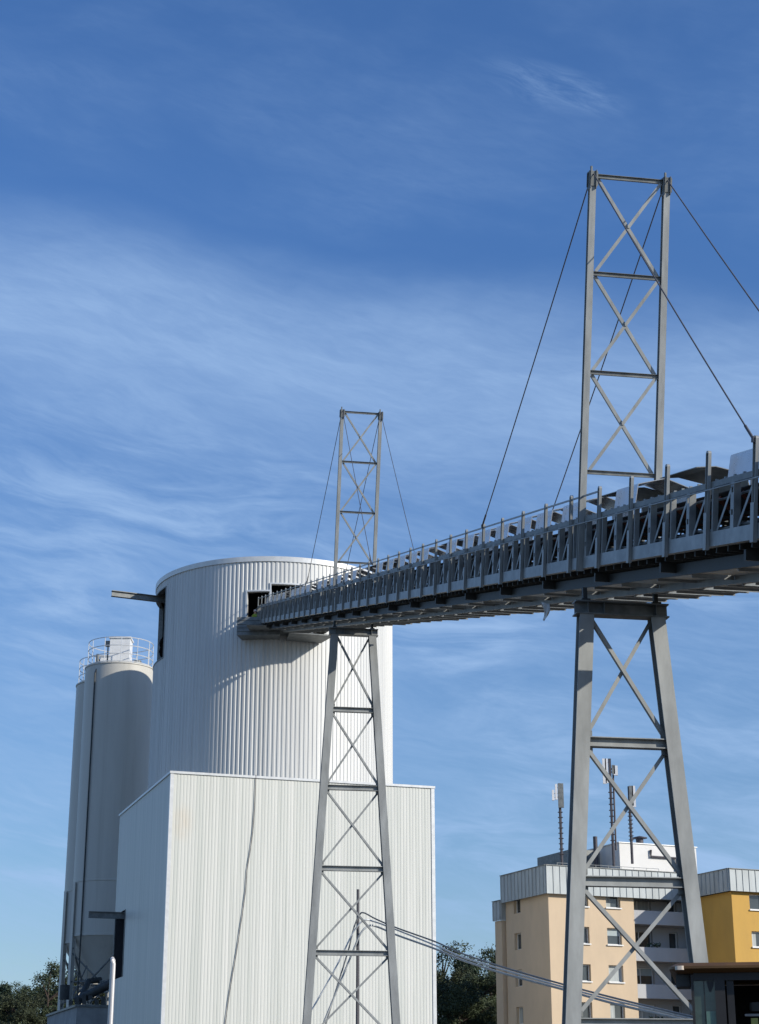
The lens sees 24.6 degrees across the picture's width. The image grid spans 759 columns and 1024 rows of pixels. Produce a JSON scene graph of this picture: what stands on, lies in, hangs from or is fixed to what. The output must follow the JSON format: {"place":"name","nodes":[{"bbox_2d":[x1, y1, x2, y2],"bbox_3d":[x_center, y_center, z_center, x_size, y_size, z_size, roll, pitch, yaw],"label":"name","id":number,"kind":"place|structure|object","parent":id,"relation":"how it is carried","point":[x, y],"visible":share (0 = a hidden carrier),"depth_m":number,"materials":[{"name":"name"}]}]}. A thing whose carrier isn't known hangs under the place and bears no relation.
{"place":"outdoors","nodes":[
{"label":"outdoors","id":0,"kind":"place"},
{"bbox_2d":[0,980,15,1023],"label":"tree","id":1,"kind":"object","parent":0,"point":[5,988],"visible":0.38,"depth_m":161.91,"materials":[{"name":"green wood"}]},
{"bbox_2d":[11,981,57,1022],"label":"tree","id":2,"kind":"object","parent":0,"point":[18,991],"visible":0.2,"depth_m":165.91,"materials":[{"name":"green plant"}]},
{"bbox_2d":[26,958,76,1023],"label":"broadleaf tree","id":3,"kind":"object","parent":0,"point":[51,995],"visible":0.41,"depth_m":158.47,"materials":[{"name":"green plant"}]},
{"bbox_2d":[46,1004,107,1023],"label":"concrete plinth","id":4,"kind":"structure","parent":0,"point":[84,1014],"depth_m":122.70,"materials":[{"name":"concrete"}]},
{"bbox_2d":[59,977,109,1004],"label":"screw feeder","id":5,"kind":"object","parent":4,"relation":"on","point":[84,995],"visible":0.77,"depth_m":123.57,"materials":[{"name":"paint"}]},
{"bbox_2d":[57,655,141,1010],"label":"storage silo","id":6,"kind":"object","parent":4,"relation":"on","point":[70,861],"visible":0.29,"depth_m":135.38,"materials":[{"name":"beige paint"}]},
{"bbox_2d":[66,636,153,1006],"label":"storage silo","id":7,"kind":"object","parent":4,"relation":"on","point":[114,755],"visible":0.81,"depth_m":130.49,"materials":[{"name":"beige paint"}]},
{"bbox_2d":[74,993,104,1004],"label":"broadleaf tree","id":8,"kind":"object","parent":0,"point":[100,995],"visible":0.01,"depth_m":163.68,"materials":[{"name":"green plant"}]},
{"bbox_2d":[0,0,758,1015],"label":"sky","id":9,"kind":"structure","parent":0,"point":[228,228],"materials":[{"name":"blue"}]},
{"bbox_2d":[436,940,489,1018],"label":"pine tree","id":10,"kind":"object","parent":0,"point":[439,958],"visible":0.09,"depth_m":162.50,"materials":[{"name":"green plant"}]},
{"bbox_2d":[457,958,479,983],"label":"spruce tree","id":11,"kind":"object","parent":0,"point":[468,966],"visible":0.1,"depth_m":160.64,"materials":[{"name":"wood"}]},
{"bbox_2d":[451,942,495,997],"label":"pine tree","id":12,"kind":"object","parent":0,"point":[486,952],"visible":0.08,"depth_m":164.13,"materials":[{"name":"green plant"}]},
{"bbox_2d":[492,836,696,1023],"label":"apartment block","id":13,"kind":"structure","parent":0,"point":[529,910],"depth_m":128.65,"materials":[{"name":"beige paint"}]},
{"bbox_2d":[516,901,519,912],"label":"window","id":14,"kind":"structure","parent":13,"relation":"in","point":[517,902],"depth_m":131.16,"materials":[{"name":"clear glass"}]},
{"bbox_2d":[517,933,520,949],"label":"window","id":15,"kind":"structure","parent":13,"relation":"in","point":[518,935],"depth_m":130.33,"materials":[{"name":"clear glass"}]},
{"bbox_2d":[518,970,521,985],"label":"window","id":16,"kind":"structure","parent":13,"relation":"in","point":[519,980],"depth_m":129.44,"materials":[{"name":"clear glass"}]},
{"bbox_2d":[519,1007,522,1023],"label":"window","id":17,"kind":"structure","parent":13,"relation":"in","point":[520,1008],"depth_m":128.59,"materials":[{"name":"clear glass"}]},
{"bbox_2d":[552,783,563,864],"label":"antenna mast","id":18,"kind":"object","parent":13,"relation":"on","point":[559,797],"visible":0.94,"depth_m":132.66,"materials":[{"name":"metal"}]},
{"bbox_2d":[581,1002,590,1017],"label":"window","id":19,"kind":"structure","parent":13,"relation":"in","point":[587,1012],"depth_m":125.40,"materials":[{"name":"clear glass"}]},
{"bbox_2d":[584,927,590,944],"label":"window","id":20,"kind":"structure","parent":13,"relation":"in","point":[585,928],"depth_m":127.16,"materials":[{"name":"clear glass"}]},
{"bbox_2d":[582,964,592,982],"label":"window","id":21,"kind":"structure","parent":13,"relation":"in","point":[585,978],"depth_m":126.26,"materials":[{"name":"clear glass"}]},
{"bbox_2d":[602,759,617,865],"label":"antenna mast","id":22,"kind":"object","parent":13,"relation":"on","point":[606,763],"visible":0.84,"depth_m":134.05,"materials":[{"name":"metal"}]},
{"bbox_2d":[605,897,621,908],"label":"window","id":23,"kind":"structure","parent":13,"relation":"in","point":[611,902],"depth_m":128.84,"materials":[{"name":"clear glass"}]},
{"bbox_2d":[607,928,623,945],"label":"window","id":24,"kind":"structure","parent":13,"relation":"in","point":[613,936],"depth_m":128.06,"materials":[{"name":"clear glass"}]},
{"bbox_2d":[609,965,624,983],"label":"window","id":25,"kind":"structure","parent":13,"relation":"in","point":[617,978],"depth_m":127.19,"materials":[{"name":"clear glass"}]},
{"bbox_2d":[610,1003,623,1017],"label":"window","id":26,"kind":"structure","parent":13,"relation":"in","point":[616,1011],"depth_m":126.35,"materials":[{"name":"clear glass"}]},
{"bbox_2d":[627,786,635,863],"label":"antenna mast","id":27,"kind":"object","parent":13,"relation":"on","point":[631,791],"visible":0.83,"depth_m":134.49,"materials":[{"name":"metal"}]},
{"bbox_2d":[634,901,648,910],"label":"window","id":28,"kind":"structure","parent":13,"relation":"in","point":[638,905],"depth_m":131.61,"materials":[{"name":"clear glass"}]},
{"bbox_2d":[635,931,650,946],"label":"window","id":29,"kind":"structure","parent":13,"relation":"in","point":[638,934],"depth_m":130.81,"materials":[{"name":"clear glass"}]},
{"bbox_2d":[637,967,652,983],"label":"window","id":30,"kind":"structure","parent":13,"relation":"in","point":[644,975],"depth_m":129.95,"materials":[{"name":"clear glass"}]},
{"bbox_2d":[638,1005,654,1017],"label":"window","id":31,"kind":"structure","parent":13,"relation":"in","point":[641,1014],"depth_m":129.00,"materials":[{"name":"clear glass"}]},
{"bbox_2d":[645,942,660,947],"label":"balcony plant","id":32,"kind":"object","parent":13,"relation":"on","point":[655,945],"visible":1,"depth_m":129.26,"materials":[{"name":"green plant"}]},
{"bbox_2d":[667,903,674,911],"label":"window","id":33,"kind":"structure","parent":13,"relation":"in","point":[672,909],"depth_m":132.61,"materials":[{"name":"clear glass"}]},
{"bbox_2d":[669,933,676,947],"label":"window","id":34,"kind":"structure","parent":13,"relation":"in","point":[672,936],"depth_m":131.80,"materials":[{"name":"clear glass"}]},
{"bbox_2d":[673,1005,680,1017],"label":"window","id":35,"kind":"structure","parent":13,"relation":"in","point":[676,1008],"depth_m":130.17,"materials":[{"name":"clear glass"}]},
{"bbox_2d":[669,962,758,1023],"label":"building","id":36,"kind":"structure","parent":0,"point":[724,992],"depth_m":14.96,"materials":[{"name":"paint"}]},
{"bbox_2d":[698,868,758,962],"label":"yellow apartment house","id":37,"kind":"structure","parent":0,"point":[729,897],"depth_m":127.14,"materials":[{"name":"paint"}]},
{"bbox_2d":[749,894,758,910],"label":"window","id":38,"kind":"structure","parent":37,"relation":"in","point":[753,899],"depth_m":127.72,"materials":[{"name":"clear glass"}]},
{"bbox_2d":[751,931,758,947],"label":"window","id":39,"kind":"structure","parent":37,"relation":"in","point":[755,935],"depth_m":126.82,"materials":[{"name":"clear glass"}]},
{"label":"ground","id":40,"kind":"structure","parent":0,"visible":0},
{"bbox_2d":[0,987,48,1023],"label":"broadleaf tree","id":41,"kind":"object","parent":40,"relation":"on","point":[18,1009],"visible":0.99,"depth_m":153.26,"materials":[{"name":"green plant"}]},
{"bbox_2d":[26,966,100,1022],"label":"broadleaf tree","id":42,"kind":"object","parent":40,"relation":"on","point":[51,982],"visible":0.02,"depth_m":170.35,"materials":[{"name":"green plant"}]},
{"bbox_2d":[107,957,115,1023],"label":"steel pipe","id":43,"kind":"object","parent":40,"relation":"on","point":[111,989],"visible":1,"depth_m":57.90,"materials":[{"name":"white metal"}]},
{"bbox_2d":[111,556,392,788],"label":"silo tower","id":44,"kind":"structure","parent":40,"relation":"on","point":[237,689],"depth_m":115.33,"materials":[{"name":"silver metal"}]},
{"bbox_2d":[88,771,436,1023],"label":"plant building","id":45,"kind":"structure","parent":40,"relation":"on","point":[184,844],"depth_m":103.82,"materials":[{"name":"metal"}]},
{"bbox_2d":[225,778,255,1023],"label":"facade cable","id":46,"kind":"object","parent":45,"relation":"hanging from","point":[244,901],"visible":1,"depth_m":102.51,"materials":[{"name":"metal"}]},
{"bbox_2d":[302,621,400,1023],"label":"support pylon","id":47,"kind":"object","parent":40,"relation":"on","point":[325,786],"visible":0.98,"depth_m":76.75,"materials":[{"name":"metal"}]},
{"bbox_2d":[256,435,758,633],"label":"conveyor bridge","id":48,"kind":"structure","parent":47,"relation":"on","point":[624,560],"depth_m":42.27,"materials":[{"name":"grey metal"}]},
{"bbox_2d":[332,407,382,611],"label":"suspension mast","id":49,"kind":"object","parent":48,"relation":"attached to","point":[340,463],"visible":0.95,"depth_m":80.36,"materials":[{"name":"metal"}]},
{"bbox_2d":[306,422,339,582],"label":"stay rope","id":50,"kind":"object","parent":49,"relation":"attached to","point":[323,503],"visible":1,"depth_m":85.22,"materials":[{"name":"metal"}]},
{"bbox_2d":[342,411,371,562],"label":"stay rope","id":51,"kind":"object","parent":49,"relation":"attached to","point":[357,492],"visible":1,"depth_m":73.99,"materials":[{"name":"metal"}]},
{"bbox_2d":[345,426,377,572],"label":"stay rope","id":52,"kind":"object","parent":49,"relation":"attached to","point":[361,499],"visible":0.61,"depth_m":85.25,"materials":[{"name":"metal"}]},
{"bbox_2d":[381,414,413,548],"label":"stay rope","id":53,"kind":"object","parent":49,"relation":"attached to","point":[397,484],"visible":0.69,"depth_m":75.11,"materials":[{"name":"metal"}]},
{"bbox_2d":[541,602,549,620],"bbox_3d":[3.908,2.350,40.916,0.203,0.458,0.064,3,-19,-9],"label":"plastic rag","id":54,"kind":"object","parent":48,"relation":"hanging from","point":[546,607],"visible":1,"depth_m":40.94,"materials":[{"name":"plastic"}]},
{"bbox_2d":[576,166,671,570],"bbox_3d":[5.681,-3.319,40.468,2.020,9.490,0.260,3,-5,-9],"label":"suspension mast","id":55,"kind":"object","parent":48,"relation":"attached to","point":[664,186],"visible":1,"depth_m":40.51,"materials":[{"name":"metal"}]},
{"bbox_2d":[481,190,587,527],"bbox_3d":[3.950,-3.703,45.438,0.050,4.917,11.638,3,-19,-9],"label":"stay rope","id":56,"kind":"object","parent":55,"relation":"attached to","point":[482,524],"visible":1,"depth_m":44.99,"materials":[{"name":"metal"}]},
{"bbox_2d":[552,194,660,509],"bbox_3d":[5.773,-3.601,45.736,0.050,4.917,11.638,3,-19,-9],"label":"stay rope","id":57,"kind":"object","parent":55,"relation":"attached to","point":[610,342],"visible":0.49,"depth_m":44.52,"materials":[{"name":"metal"}]},
{"bbox_2d":[593,173,755,442],"bbox_3d":[5.692,-4.548,35.117,0.051,9.915,8.380,3,-19,-9],"label":"stay rope","id":58,"kind":"object","parent":55,"relation":"attached to","point":[753,439],"visible":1,"depth_m":33.54,"materials":[{"name":"metal"}]},
{"bbox_2d":[667,180,758,310],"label":"stay rope","id":59,"kind":"object","parent":55,"relation":"attached to","point":[714,247],"visible":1,"depth_m":37.48,"materials":[{"name":"metal"}]},
{"bbox_2d":[356,889,358,1023],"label":"hose pole","id":60,"kind":"object","parent":40,"relation":"on","point":[357,979],"visible":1,"depth_m":94.03,"materials":[{"name":"metal"}]},
{"bbox_2d":[312,919,692,1018],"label":"hose","id":61,"kind":"object","parent":60,"relation":"hanging from","point":[614,1000],"visible":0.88,"depth_m":84.44,"materials":[{"name":"metal"}]},
{"bbox_2d":[323,924,683,1021],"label":"hose","id":62,"kind":"object","parent":60,"relation":"hanging from","point":[536,982],"visible":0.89,"depth_m":84.90,"materials":[{"name":"silver rubber"}]},
{"bbox_2d":[325,912,692,1023],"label":"hose","id":63,"kind":"object","parent":60,"relation":"hanging from","point":[657,1008],"visible":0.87,"depth_m":83.21,"materials":[{"name":"grey rubber"}]},
{"bbox_2d":[436,962,488,1019],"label":"broadleaf tree","id":64,"kind":"object","parent":40,"relation":"on","point":[459,973],"visible":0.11,"depth_m":150.25,"materials":[{"name":"green plant"}]},
{"bbox_2d":[436,977,496,1023],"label":"broadleaf tree","id":65,"kind":"object","parent":40,"relation":"on","point":[457,1004],"visible":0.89,"depth_m":143.79,"materials":[{"name":"green plant"}]},
{"bbox_2d":[437,970,496,1023],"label":"broadleaf tree","id":66,"kind":"object","parent":40,"relation":"on","point":[482,987],"visible":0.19,"depth_m":148.41,"materials":[{"name":"green plant"}]},
{"bbox_2d":[472,972,496,1023],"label":"broadleaf tree","id":67,"kind":"object","parent":40,"relation":"on","point":[493,989],"visible":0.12,"depth_m":150.11,"materials":[{"name":"green plant"}]},
{"bbox_2d":[562,587,707,1023],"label":"support pylon","id":68,"kind":"object","parent":40,"relation":"on","point":[580,880],"visible":0.91,"depth_m":38.44,"materials":[{"name":"metal"}]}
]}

